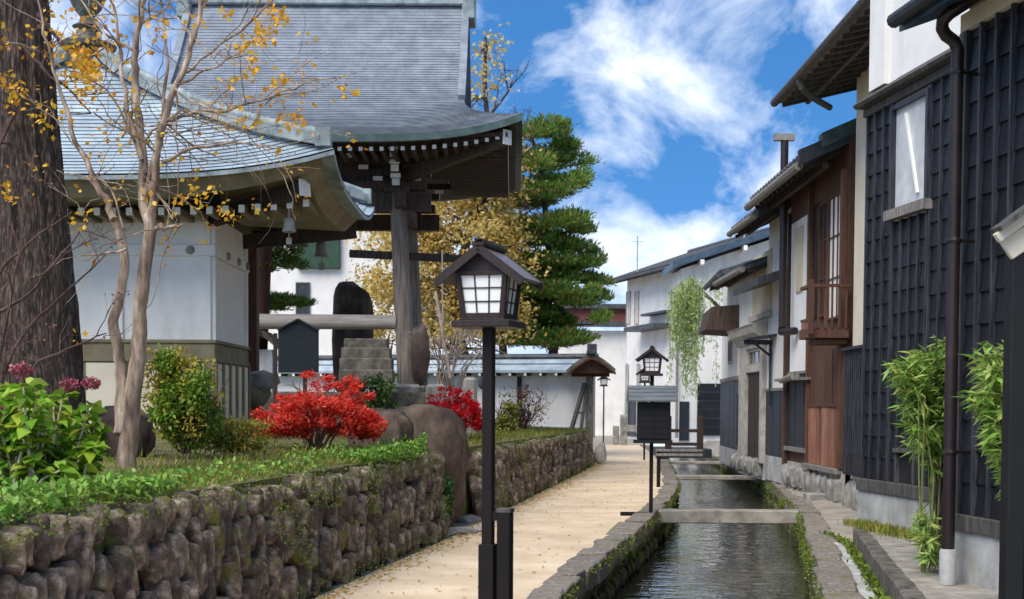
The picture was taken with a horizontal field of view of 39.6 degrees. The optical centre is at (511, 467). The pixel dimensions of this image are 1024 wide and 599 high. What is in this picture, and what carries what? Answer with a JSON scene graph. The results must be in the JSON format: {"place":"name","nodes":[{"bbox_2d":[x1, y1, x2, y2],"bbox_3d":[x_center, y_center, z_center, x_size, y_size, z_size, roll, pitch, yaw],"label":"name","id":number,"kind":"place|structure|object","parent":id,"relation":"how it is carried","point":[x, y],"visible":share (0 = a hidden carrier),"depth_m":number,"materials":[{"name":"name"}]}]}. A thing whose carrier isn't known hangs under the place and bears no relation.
{"place":"outdoors","nodes":[
{"label":"outdoors","id":0,"kind":"place"},
{"bbox_2d":[259,244,318,313],"bbox_3d":[-5.626,-3.903,33.886,1.868,3.602,2.240,-1,3,-19],"label":"pine tree","id":1,"kind":"object","parent":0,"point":[291,259],"visible":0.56,"depth_m":33.74,"materials":[{"name":"green plant"}]},
{"bbox_2d":[0,421,583,569],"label":"garden ground","id":2,"kind":"structure","parent":0,"point":[466,508],"depth_m":13.88,"materials":[{"name":"green plant"}]},
{"bbox_2d":[0,361,116,496],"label":"hydrangea","id":3,"kind":"object","parent":2,"relation":"on","point":[31,445],"visible":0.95,"depth_m":9.02,"materials":[{"name":"green plant"}]},
{"bbox_2d":[0,167,133,405],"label":"bare shrub","id":4,"kind":"object","parent":2,"relation":"on","point":[22,335],"visible":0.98,"depth_m":11.31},
{"bbox_2d":[0,0,162,445],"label":"tree","id":5,"kind":"object","parent":2,"relation":"on","point":[28,143],"visible":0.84,"depth_m":13.61,"materials":[{"name":"brown plant"}]},
{"bbox_2d":[90,405,155,456],"bbox_3d":[-3.989,-0.298,14.595,0.617,0.677,0.641,0,3,0],"label":"boulder","id":6,"kind":"object","parent":2,"relation":"on","point":[147,439],"visible":0.32,"depth_m":14.37,"materials":[{"name":"stone"}]},
{"bbox_2d":[0,451,330,522],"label":"ground cover","id":7,"kind":"object","parent":2,"relation":"on","point":[54,491],"visible":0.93,"depth_m":8.61,"materials":[{"name":"green plant"}]},
{"bbox_2d":[0,0,367,468],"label":"tree","id":8,"kind":"object","parent":2,"relation":"on","point":[127,402],"visible":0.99,"depth_m":11.81,"materials":[{"name":"brown plant"}]},
{"bbox_2d":[141,342,230,455],"bbox_3d":[-3.276,-0.687,14.242,0.920,1.142,1.002,0,3,0],"label":"shrub","id":9,"kind":"object","parent":2,"relation":"on","point":[182,398],"visible":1,"depth_m":14.04,"materials":[{"name":"green plant"}]},
{"bbox_2d":[53,0,374,428],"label":"temple storehouse","id":10,"kind":"structure","parent":2,"relation":"on","point":[205,303],"depth_m":19.89,"materials":[{"name":"white paint"}]},
{"bbox_2d":[282,209,295,243],"bbox_3d":[-2.991,-3.337,19.073,0.202,0.683,0.197,0,3,0],"label":"wind bell","id":11,"kind":"object","parent":10,"relation":"hanging from","point":[288,226],"visible":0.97,"depth_m":19.03,"materials":[{"name":"grey metal"}]},
{"bbox_2d":[314,242,329,269],"bbox_3d":[-3.141,-3.695,23.461,0.266,0.870,0.259,0,3,0],"label":"wind bell","id":12,"kind":"object","parent":10,"relation":"hanging from","point":[321,252],"visible":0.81,"depth_m":23.39,"materials":[{"name":"grey metal"}]},
{"bbox_2d":[198,413,280,454],"bbox_3d":[-2.842,-0.344,14.794,0.930,0.472,0.728,0,3,0],"label":"shrub","id":13,"kind":"object","parent":2,"relation":"on","point":[235,442],"visible":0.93,"depth_m":14.70,"materials":[{"name":"green plant"}]},
{"bbox_2d":[251,387,270,411],"bbox_3d":[-4.191,-1.192,22.953,0.582,0.591,0.547,0,3,0],"label":"garden stone","id":14,"kind":"object","parent":2,"relation":"on","point":[259,398],"visible":0.37,"depth_m":22.78,"materials":[{"name":"grey stone"}]},
{"bbox_2d":[251,370,280,392],"bbox_3d":[-4.087,-1.360,22.959,0.671,0.434,0.604,0,3,0],"label":"garden stone","id":15,"kind":"object","parent":14,"relation":"on","point":[262,380],"visible":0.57,"depth_m":22.72,"materials":[{"name":"grey stone"}]},
{"bbox_2d":[259,330,277,390],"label":"building","id":16,"kind":"structure","parent":2,"relation":"on","point":[266,360],"depth_m":32.62,"materials":[{"name":"paint"}]},
{"bbox_2d":[273,318,318,443],"bbox_3d":[-2.641,-0.893,17.383,0.565,1.840,0.170,0,3,0],"label":"notice board","id":17,"kind":"object","parent":2,"relation":"on","point":[298,345],"visible":0.86,"depth_m":17.33,"materials":[{"name":"black wood"}]},
{"bbox_2d":[249,370,388,449],"bbox_3d":[-2.195,-0.635,16.304,1.596,1.010,1.193,0,3,0],"label":"maple bush","id":18,"kind":"object","parent":2,"relation":"on","point":[362,421],"visible":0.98,"depth_m":16.14,"materials":[{"name":"red plant"}]},
{"bbox_2d":[262,338,425,421],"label":"stone platform","id":19,"kind":"structure","parent":2,"relation":"on","point":[360,357],"depth_m":28.23,"materials":[{"name":"grey stone"}]},
{"bbox_2d":[167,0,522,391],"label":"temple gate","id":20,"kind":"structure","parent":19,"relation":"on","point":[417,126],"depth_m":29.67,"materials":[{"name":"tile"}]},
{"bbox_2d":[332,281,373,391],"bbox_3d":[-4.042,-3.159,36.090,1.062,3.119,0.511,0,3,0],"label":"stone monument","id":21,"kind":"object","parent":2,"relation":"on","point":[351,298],"visible":0.57,"depth_m":35.84,"materials":[{"name":"black stone"}]},
{"bbox_2d":[281,432,428,465],"bbox_3d":[-1.714,-0.207,15.529,1.151,0.329,2.815,1,3,9],"label":"ground cover","id":22,"kind":"object","parent":2,"relation":"on","point":[370,453],"visible":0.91,"depth_m":15.03,"materials":[{"name":"green plant"}]},
{"bbox_2d":[354,372,401,408],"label":"shrub","id":23,"kind":"object","parent":2,"relation":"on","point":[382,391],"visible":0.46,"depth_m":21.80,"materials":[{"name":"green plant"}]},
{"bbox_2d":[348,408,413,446],"bbox_3d":[-1.647,-0.081,18.007,0.851,1.345,0.735,0,3,0],"label":"boulder","id":24,"kind":"object","parent":2,"relation":"on","point":[400,423],"visible":0.25,"depth_m":17.76,"materials":[{"name":"stone"}]},
{"bbox_2d":[410,323,430,385],"bbox_3d":[-1.604,-1.978,24.933,0.351,1.108,0.319,0,3,0],"label":"standing stone","id":25,"kind":"object","parent":2,"relation":"on","point":[420,353],"visible":1,"depth_m":24.83,"materials":[{"name":"grey stone"}]},
{"bbox_2d":[395,404,468,523],"bbox_3d":[-1.162,0.002,18.926,1.194,1.687,0.925,0,3,0],"label":"boulder","id":26,"kind":"object","parent":2,"relation":"on","point":[443,428],"visible":0.41,"depth_m":18.58,"materials":[{"name":"stone"}]},
{"bbox_2d":[426,384,445,403],"bbox_3d":[-1.386,-0.982,25.982,0.360,1.080,0.361,0,3,0],"label":"stone post","id":27,"kind":"object","parent":2,"relation":"on","point":[433,389],"visible":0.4,"depth_m":25.79,"materials":[{"name":"grey stone"}]},
{"bbox_2d":[442,250,443,355],"bbox_3d":[-1.283,-3.047,26.292,0.026,1.989,0.427,0,3,-6],"label":"pole","id":28,"kind":"object","parent":2,"relation":"on","point":[442,314],"visible":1,"depth_m":26.23,"materials":[{"name":"wood"}]},
{"bbox_2d":[413,384,481,431],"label":"maple bush","id":29,"kind":"object","parent":2,"relation":"on","point":[474,409],"visible":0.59,"depth_m":22.36,"materials":[{"name":"red plant"}]},
{"bbox_2d":[400,289,515,395],"bbox_3d":[-0.970,-2.296,26.938,2.393,2.129,1.248,-1,3,-20],"label":"bare shrub","id":30,"kind":"object","parent":2,"relation":"on","point":[444,379],"visible":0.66,"depth_m":26.84,"materials":[{"name":"plant"}]},
{"bbox_2d":[457,514,481,522],"bbox_3d":[-0.598,0.738,19.581,0.388,0.175,0.346,-1,3,-33],"label":"stepping stone","id":31,"kind":"object","parent":2,"relation":"on","point":[470,518],"visible":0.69,"depth_m":19.44,"materials":[{"name":"grey stone"}]},
{"bbox_2d":[463,377,476,435],"bbox_3d":[-0.762,-1.042,25.979,0.250,1.208,0.250,0,3,0],"label":"stone post","id":32,"kind":"object","parent":2,"relation":"on","point":[469,383],"visible":0.42,"depth_m":25.85,"materials":[{"name":"grey stone"}]},
{"bbox_2d":[478,376,481,388],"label":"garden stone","id":33,"kind":"object","parent":2,"relation":"on","point":[480,382],"visible":0.28,"depth_m":35.84,"materials":[{"name":"grey stone"}]},
{"bbox_2d":[495,399,520,432],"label":"shrub","id":34,"kind":"object","parent":2,"relation":"on","point":[506,421],"visible":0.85,"depth_m":29.87,"materials":[{"name":"green plant"}]},
{"bbox_2d":[498,384,557,429],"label":"shrub","id":35,"kind":"object","parent":2,"relation":"on","point":[525,419],"visible":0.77,"depth_m":32.94,"materials":[{"name":"brown plant"}]},
{"bbox_2d":[570,383,588,428],"bbox_3d":[1.877,-1.632,38.221,0.317,1.305,0.818,2,3,33],"label":"trestle","id":36,"kind":"object","parent":2,"relation":"on","point":[584,390],"visible":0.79,"depth_m":38.24,"materials":[{"name":"grey wood"}]},
{"bbox_2d":[434,291,451,378],"bbox_3d":[-1.278,-2.453,26.318,0.059,1.645,0.560,-2,3,-37],"label":"pole","id":37,"kind":"object","parent":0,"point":[440,324],"visible":1,"depth_m":26.31,"materials":[{"name":"wood"}]},
{"bbox_2d":[49,0,857,445],"label":"sky","id":38,"kind":"structure","parent":0,"point":[675,97],"materials":[{"name":"blue"}]},
{"bbox_2d":[315,445,663,598],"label":"path","id":39,"kind":"structure","parent":0,"point":[546,520],"depth_m":17.03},
{"bbox_2d":[447,528,476,535],"bbox_3d":[-0.705,0.812,17.721,0.502,0.110,0.510,2,3,33],"label":"stepping stone","id":40,"kind":"object","parent":39,"relation":"on","point":[464,531],"visible":0.57,"depth_m":17.54,"materials":[{"name":"grey stone"}]},
{"bbox_2d":[474,526,481,531],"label":"stepping stone","id":41,"kind":"object","parent":39,"relation":"on","point":[478,528],"visible":0.29,"depth_m":17.99,"materials":[{"name":"grey stone"}]},
{"bbox_2d":[318,462,655,598],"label":"fallen leaves","id":42,"kind":"object","parent":39,"relation":"on","point":[417,554],"visible":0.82,"depth_m":16.23,"materials":[{"name":"brown plant"}]},
{"bbox_2d":[593,442,606,462],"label":"stone block","id":43,"kind":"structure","parent":39,"relation":"on","point":[599,453],"depth_m":38.77,"materials":[{"name":"grey stone"}]},
{"bbox_2d":[597,377,609,441],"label":"street lamp","id":44,"kind":"object","parent":39,"relation":"on","point":[603,381],"visible":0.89,"depth_m":54.81,"materials":[{"name":"brown metal"}]},
{"bbox_2d":[620,414,626,444],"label":"stone post","id":45,"kind":"object","parent":39,"relation":"on","point":[623,431],"visible":0.88,"depth_m":57.85,"materials":[{"name":"grey stone"}]},
{"bbox_2d":[626,425,636,431],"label":"stone rail","id":46,"kind":"object","parent":39,"relation":"on","point":[631,428],"visible":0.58,"depth_m":57.09,"materials":[{"name":"grey stone"}]},
{"bbox_2d":[620,512,647,515],"bbox_3d":[1.774,0.677,20.702,0.394,0.060,0.060,0,3,0],"label":"edging rail","id":47,"kind":"object","parent":39,"relation":"on","point":[626,513],"visible":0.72,"depth_m":20.67,"materials":[{"name":"brown metal"}]},
{"bbox_2d":[636,368,649,459],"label":"street lamp","id":48,"kind":"object","parent":39,"relation":"on","point":[644,379],"visible":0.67,"depth_m":41.81,"materials":[{"name":"brown metal"}]},
{"bbox_2d":[656,449,702,486],"bbox_3d":[3.296,0.018,28.051,0.910,0.750,0.100,0,3,0],"label":"handrail","id":49,"kind":"object","parent":39,"relation":"on","point":[659,454],"visible":1,"depth_m":28.00,"materials":[{"name":"brown metal"}]},
{"bbox_2d":[558,304,626,435],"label":"red roofed house","id":50,"kind":"structure","parent":0,"point":[612,348],"depth_m":75.82,"materials":[{"name":"white paint"}]},
{"bbox_2d":[310,436,878,598],"bbox_3d":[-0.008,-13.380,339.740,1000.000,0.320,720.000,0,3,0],"label":"ground","id":51,"kind":"structure","parent":0,"point":[832,514],"depth_m":21.32,"materials":[{"name":"grey concrete"}]},
{"bbox_2d":[0,453,449,598],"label":"stone wall","id":52,"kind":"structure","parent":51,"relation":"on","point":[238,549],"depth_m":10.16,"materials":[{"name":"grey stone"}]},
{"bbox_2d":[268,209,438,355],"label":"white building","id":53,"kind":"structure","parent":51,"relation":"on","point":[313,281],"depth_m":51.75,"materials":[{"name":"paint"}]},
{"bbox_2d":[296,282,309,313],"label":"window","id":54,"kind":"structure","parent":53,"relation":"in","point":[301,287],"depth_m":51.77,"materials":[{"name":"grey glass"}]},
{"bbox_2d":[277,353,598,437],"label":"garden wall","id":55,"kind":"structure","parent":51,"relation":"on","point":[548,373],"depth_m":39.88,"materials":[{"name":"white paint"}]},
{"bbox_2d":[442,473,456,525],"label":"shrub","id":56,"kind":"object","parent":51,"relation":"on","point":[448,489],"visible":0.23,"depth_m":17.60,"materials":[{"name":"green plant"}]},
{"bbox_2d":[343,100,561,355],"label":"golden tree","id":57,"kind":"object","parent":51,"relation":"on","point":[489,224],"visible":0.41,"depth_m":42.08,"materials":[{"name":"yellow plant"}]},
{"bbox_2d":[470,22,585,353],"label":"golden tree","id":58,"kind":"object","parent":51,"relation":"on","point":[484,50],"visible":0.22,"depth_m":46.41,"materials":[{"name":"yellow plant"}]},
{"bbox_2d":[466,432,594,518],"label":"stone wall","id":59,"kind":"structure","parent":51,"relation":"on","point":[564,454],"depth_m":24.91,"materials":[{"name":"grey stone"}]},
{"bbox_2d":[0,426,598,598],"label":"moss","id":60,"kind":"object","parent":59,"relation":"on","point":[208,505],"visible":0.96,"depth_m":11.95,"materials":[{"name":"green plant"}]},
{"bbox_2d":[479,111,618,353],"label":"pine tree","id":61,"kind":"object","parent":51,"relation":"on","point":[560,292],"visible":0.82,"depth_m":44.16,"materials":[{"name":"green plant"}]},
{"bbox_2d":[566,344,615,445],"bbox_3d":[2.127,-1.857,38.746,1.303,2.952,1.620,0,3,0],"label":"roofed post","id":62,"kind":"object","parent":51,"relation":"on","point":[590,365],"visible":0.94,"depth_m":38.12,"materials":[{"name":"brown wood"}]},
{"bbox_2d":[613,426,618,444],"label":"stone post","id":63,"kind":"object","parent":51,"relation":"on","point":[615,435],"visible":1,"depth_m":58.38,"materials":[{"name":"grey stone"}]},
{"bbox_2d":[606,227,768,438],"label":"long house","id":64,"kind":"structure","parent":51,"relation":"on","point":[647,296],"depth_m":66.55,"materials":[{"name":"white paint"}]},
{"bbox_2d":[626,291,630,323],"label":"window","id":65,"kind":"structure","parent":64,"relation":"in","point":[628,294],"depth_m":69.25,"materials":[{"name":"stone"}]},
{"bbox_2d":[634,291,638,323],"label":"window","id":66,"kind":"structure","parent":64,"relation":"in","point":[636,294],"depth_m":68.10,"materials":[{"name":"stone"}]},
{"bbox_2d":[632,236,642,271],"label":"aerial","id":67,"kind":"object","parent":64,"relation":"on","point":[637,241],"visible":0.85,"depth_m":65.60,"materials":[{"name":"metal"}]},
{"bbox_2d":[664,276,722,401],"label":"willow","id":68,"kind":"object","parent":51,"relation":"on","point":[689,312],"visible":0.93,"depth_m":49.57,"materials":[{"name":"green plant"}]},
{"bbox_2d":[663,230,768,446],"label":"gabled house","id":69,"kind":"structure","parent":51,"relation":"on","point":[702,265],"depth_m":53.88,"materials":[{"name":"white paint"}]},
{"bbox_2d":[698,259,752,466],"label":"plaster house","id":70,"kind":"structure","parent":51,"relation":"on","point":[723,319],"depth_m":37.13,"materials":[{"name":"paint"}]},
{"bbox_2d":[728,340,732,363],"bbox_3d":[5.773,-3.047,37.630,0.050,0.603,0.836,0,3,3],"label":"window","id":71,"kind":"structure","parent":70,"relation":"in","point":[730,344],"depth_m":37.54,"materials":[{"name":"stone"}]},
{"bbox_2d":[712,133,797,483],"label":"plaster house","id":72,"kind":"structure","parent":51,"relation":"on","point":[758,334],"depth_m":30.54,"materials":[{"name":"paint"}]},
{"bbox_2d":[747,372,758,457],"bbox_3d":[5.480,-1.183,32.031,0.038,1.902,1.834,0,2,0],"label":"door","id":73,"kind":"structure","parent":72,"relation":"in","point":[753,378],"depth_m":32.17,"materials":[{"name":"grey wood"}]},
{"bbox_2d":[748,348,759,366],"bbox_3d":[5.481,-2.474,31.975,0.050,0.393,1.840,0,2,0],"label":"window","id":74,"kind":"structure","parent":72,"relation":"in","point":[753,354],"depth_m":32.25,"materials":[{"name":"stone"}]},
{"bbox_2d":[744,118,855,502],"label":"timber house","id":75,"kind":"structure","parent":51,"relation":"on","point":[815,182],"depth_m":24.21,"materials":[{"name":"wood"}]},
{"bbox_2d":[818,198,827,317],"bbox_3d":[5.318,-3.555,24.260,0.050,1.957,0.649,0,2,0],"label":"window","id":76,"kind":"structure","parent":75,"relation":"in","point":[823,206],"depth_m":24.43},
{"bbox_2d":[826,190,839,320],"bbox_3d":[5.318,-3.469,23.426,0.050,2.057,0.964,0,2,0],"label":"window","id":77,"kind":"structure","parent":75,"relation":"in","point":[833,219],"depth_m":23.57,"materials":[{"name":"white paper"}]},
{"bbox_2d":[803,492,825,501],"bbox_3d":[5.133,0.517,23.851,0.440,0.180,0.400,0,3,0],"label":"stone block","id":78,"kind":"object","parent":51,"relation":"on","point":[811,496],"depth_m":23.65,"materials":[{"name":"grey stone"}]},
{"bbox_2d":[770,0,872,510],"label":"plaster house","id":79,"kind":"structure","parent":51,"relation":"on","point":[836,62],"depth_m":21.73,"materials":[{"name":"white paint"}]},
{"bbox_2d":[834,542,874,598],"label":"drain channel","id":80,"kind":"object","parent":51,"relation":"on","point":[860,585],"visible":0.45,"depth_m":13.61,"materials":[{"name":"concrete"}]},
{"bbox_2d":[853,528,925,598],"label":"ledge wall","id":81,"kind":"structure","parent":51,"relation":"on","point":[895,580],"depth_m":12.48,"materials":[{"name":"stone"}]},
{"bbox_2d":[818,529,892,598],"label":"moss","id":82,"kind":"object","parent":81,"relation":"on","point":[872,580],"visible":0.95,"depth_m":13.81,"materials":[{"name":"green plant"}]},
{"bbox_2d":[853,0,969,531],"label":"black house","id":83,"kind":"structure","parent":51,"relation":"on","point":[905,105],"depth_m":15.60,"materials":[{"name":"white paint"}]},
{"bbox_2d":[883,87,932,221],"bbox_3d":[4.263,-3.345,15.300,0.110,1.256,1.075,0,3,-7],"label":"window","id":84,"kind":"structure","parent":83,"relation":"in","point":[909,127],"depth_m":15.34,"materials":[{"name":"white glass"}]},
{"bbox_2d":[886,0,1023,592],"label":"black house","id":85,"kind":"structure","parent":51,"relation":"on","point":[986,161],"depth_m":11.03,"materials":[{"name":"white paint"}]},
{"bbox_2d":[612,446,809,598],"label":"canal water","id":86,"kind":"structure","parent":0,"point":[717,561],"depth_m":20.28,"materials":[{"name":"grey liquid"}]},
{"bbox_2d":[842,515,924,541],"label":"grass","id":87,"kind":"structure","parent":0,"point":[886,529],"depth_m":15.58,"materials":[{"name":"green plant"}]},
{"bbox_2d":[868,531,997,598],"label":"pavement","id":88,"kind":"structure","parent":0,"point":[900,553],"depth_m":11.74,"materials":[{"name":"concrete"}]},
{"bbox_2d":[881,334,945,566],"bbox_3d":[3.570,-0.130,12.287,0.709,2.027,1.247,2,3,27],"label":"bamboo","id":89,"kind":"object","parent":88,"relation":"on","point":[922,376],"visible":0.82,"depth_m":12.16,"materials":[{"name":"green plant"}]},
{"bbox_2d":[905,396,941,572],"bbox_3d":[3.495,0.235,11.858,0.396,1.669,1.041,1,3,10],"label":"bamboo","id":90,"kind":"object","parent":88,"relation":"on","point":[926,548],"visible":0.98,"depth_m":11.97,"materials":[{"name":"green plant"}]},
{"bbox_2d":[931,463,942,564],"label":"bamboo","id":91,"kind":"object","parent":88,"relation":"on","point":[936,492],"visible":0.06,"depth_m":12.58,"materials":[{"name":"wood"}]},
{"bbox_2d":[953,338,1003,499],"bbox_3d":[3.234,0.061,9.428,0.606,1.892,1.136,2,3,30],"label":"bamboo","id":92,"kind":"object","parent":88,"relation":"on","point":[986,399],"visible":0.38,"depth_m":9.30,"materials":[{"name":"green plant"}]},
{"bbox_2d":[989,205,1023,598],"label":"gate post","id":93,"kind":"object","parent":88,"relation":"on","point":[1008,232],"visible":1,"depth_m":7.25,"materials":[{"name":"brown wood"}]},
{"label":"canal bed","id":94,"kind":"structure","parent":0,"visible":0},
{"bbox_2d":[526,444,679,598],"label":"canal wall","id":95,"kind":"structure","parent":94,"relation":"on","point":[572,571],"depth_m":16.38,"materials":[{"name":"stone"}]},
{"bbox_2d":[432,237,544,598],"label":"street lamp","id":96,"kind":"object","parent":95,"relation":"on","point":[486,278],"visible":1,"depth_m":8.95,"materials":[{"name":"brown metal"}]},
{"bbox_2d":[635,345,668,512],"bbox_3d":[2.027,-0.525,20.650,0.480,2.469,0.400,1,3,8],"label":"street lamp","id":97,"kind":"object","parent":95,"relation":"on","point":[652,357],"visible":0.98,"depth_m":20.50,"materials":[{"name":"brown metal"}]},
{"bbox_2d":[627,385,676,442],"bbox_3d":[2.009,-0.765,20.499,0.690,0.828,0.440,0,3,0],"label":"notice box","id":98,"kind":"object","parent":97,"relation":"attached to","point":[653,414],"visible":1,"depth_m":20.41,"materials":[{"name":"grey metal"}]},
{"bbox_2d":[639,403,668,437],"bbox_3d":[2.041,-0.667,20.417,0.426,0.499,0.012,0,2,0],"label":"door","id":99,"kind":"structure","parent":98,"relation":"in","point":[647,429],"depth_m":20.42,"materials":[{"name":"black wood"}]},
{"bbox_2d":[653,416,711,457],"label":"footbridge","id":100,"kind":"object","parent":95,"relation":"on","point":[706,452],"visible":0.74,"depth_m":42.36,"materials":[{"name":"wood"}]},
{"bbox_2d":[562,457,823,598],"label":"moss","id":101,"kind":"object","parent":95,"relation":"on","point":[809,563],"visible":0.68,"depth_m":18.38,"materials":[{"name":"green plant"}]},
{"bbox_2d":[674,475,759,479],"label":"concrete beam","id":102,"kind":"structure","parent":95,"relation":"on","point":[715,477],"depth_m":32.47,"materials":[{"name":"grey concrete"}]},
{"bbox_2d":[658,509,800,523],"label":"concrete beam","id":103,"kind":"structure","parent":95,"relation":"on","point":[745,516],"depth_m":21.48,"materials":[{"name":"grey concrete"}]},
{"bbox_2d":[700,453,865,598],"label":"canal wall","id":104,"kind":"structure","parent":94,"relation":"on","point":[835,578],"depth_m":16.25,"materials":[{"name":"stone"}]},
{"bbox_2d":[669,461,722,464],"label":"concrete beam","id":105,"kind":"structure","parent":104,"relation":"on","point":[698,462],"depth_m":41.36,"materials":[{"name":"grey concrete"}]}
]}

